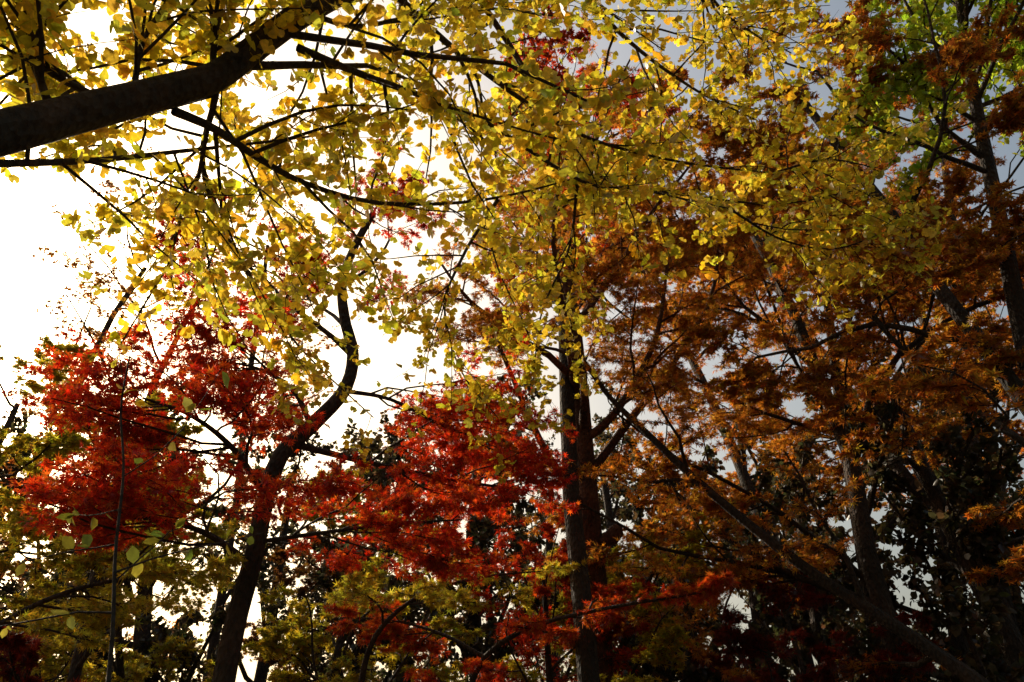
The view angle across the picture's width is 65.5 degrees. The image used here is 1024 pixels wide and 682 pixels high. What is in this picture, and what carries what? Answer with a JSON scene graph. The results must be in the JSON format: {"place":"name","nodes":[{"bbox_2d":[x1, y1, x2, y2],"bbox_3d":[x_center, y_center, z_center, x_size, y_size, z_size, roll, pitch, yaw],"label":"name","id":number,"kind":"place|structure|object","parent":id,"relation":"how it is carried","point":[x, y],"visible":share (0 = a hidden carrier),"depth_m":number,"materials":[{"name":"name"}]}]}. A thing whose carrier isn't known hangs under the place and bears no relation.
{"place":"outdoors","nodes":[
{"label":"outdoors","id":0,"kind":"place"},
{"bbox_2d":[0,0,1023,681],"bbox_3d":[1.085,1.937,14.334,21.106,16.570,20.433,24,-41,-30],"label":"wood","id":1,"kind":"object","parent":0,"point":[30,124],"depth_m":7.28,"materials":[{"name":"plant"}]},
{"bbox_2d":[0,138,740,666],"bbox_3d":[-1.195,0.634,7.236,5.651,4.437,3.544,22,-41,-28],"label":"maple leaves","id":2,"kind":"object","parent":1,"relation":"attached to","point":[440,570],"visible":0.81,"depth_m":5.94,"materials":[{"name":"red plant"}]},
{"bbox_2d":[0,0,968,483],"bbox_3d":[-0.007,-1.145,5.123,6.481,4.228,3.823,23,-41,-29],"label":"ginkgo leaves","id":3,"kind":"object","parent":1,"relation":"on","point":[540,114],"visible":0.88,"depth_m":4.22,"materials":[{"name":"yellow plant"}]},
{"bbox_2d":[0,0,1023,681],"bbox_3d":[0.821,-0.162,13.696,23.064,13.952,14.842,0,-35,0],"label":"maple leaves","id":4,"kind":"object","parent":1,"relation":"on","point":[978,252],"visible":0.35,"depth_m":8.26,"materials":[{"name":"orange plant"}]},
{"bbox_2d":[0,0,1023,681],"bbox_3d":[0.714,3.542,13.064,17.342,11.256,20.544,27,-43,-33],"label":"broad leaves","id":5,"kind":"object","parent":1,"relation":"attached to","point":[896,84],"visible":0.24,"depth_m":10.11,"materials":[{"name":"green plant"}]},
{"bbox_2d":[0,42,1023,681],"bbox_3d":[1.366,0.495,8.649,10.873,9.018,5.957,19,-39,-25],"label":"maple leaves","id":6,"kind":"object","parent":1,"relation":"attached to","point":[30,648],"visible":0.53,"depth_m":8.46,"materials":[{"name":"orange plant"}]},
{"bbox_2d":[0,0,1023,681],"label":"sky","id":7,"kind":"structure","parent":0,"point":[27,219],"materials":[{"name":"white"}]}
]}

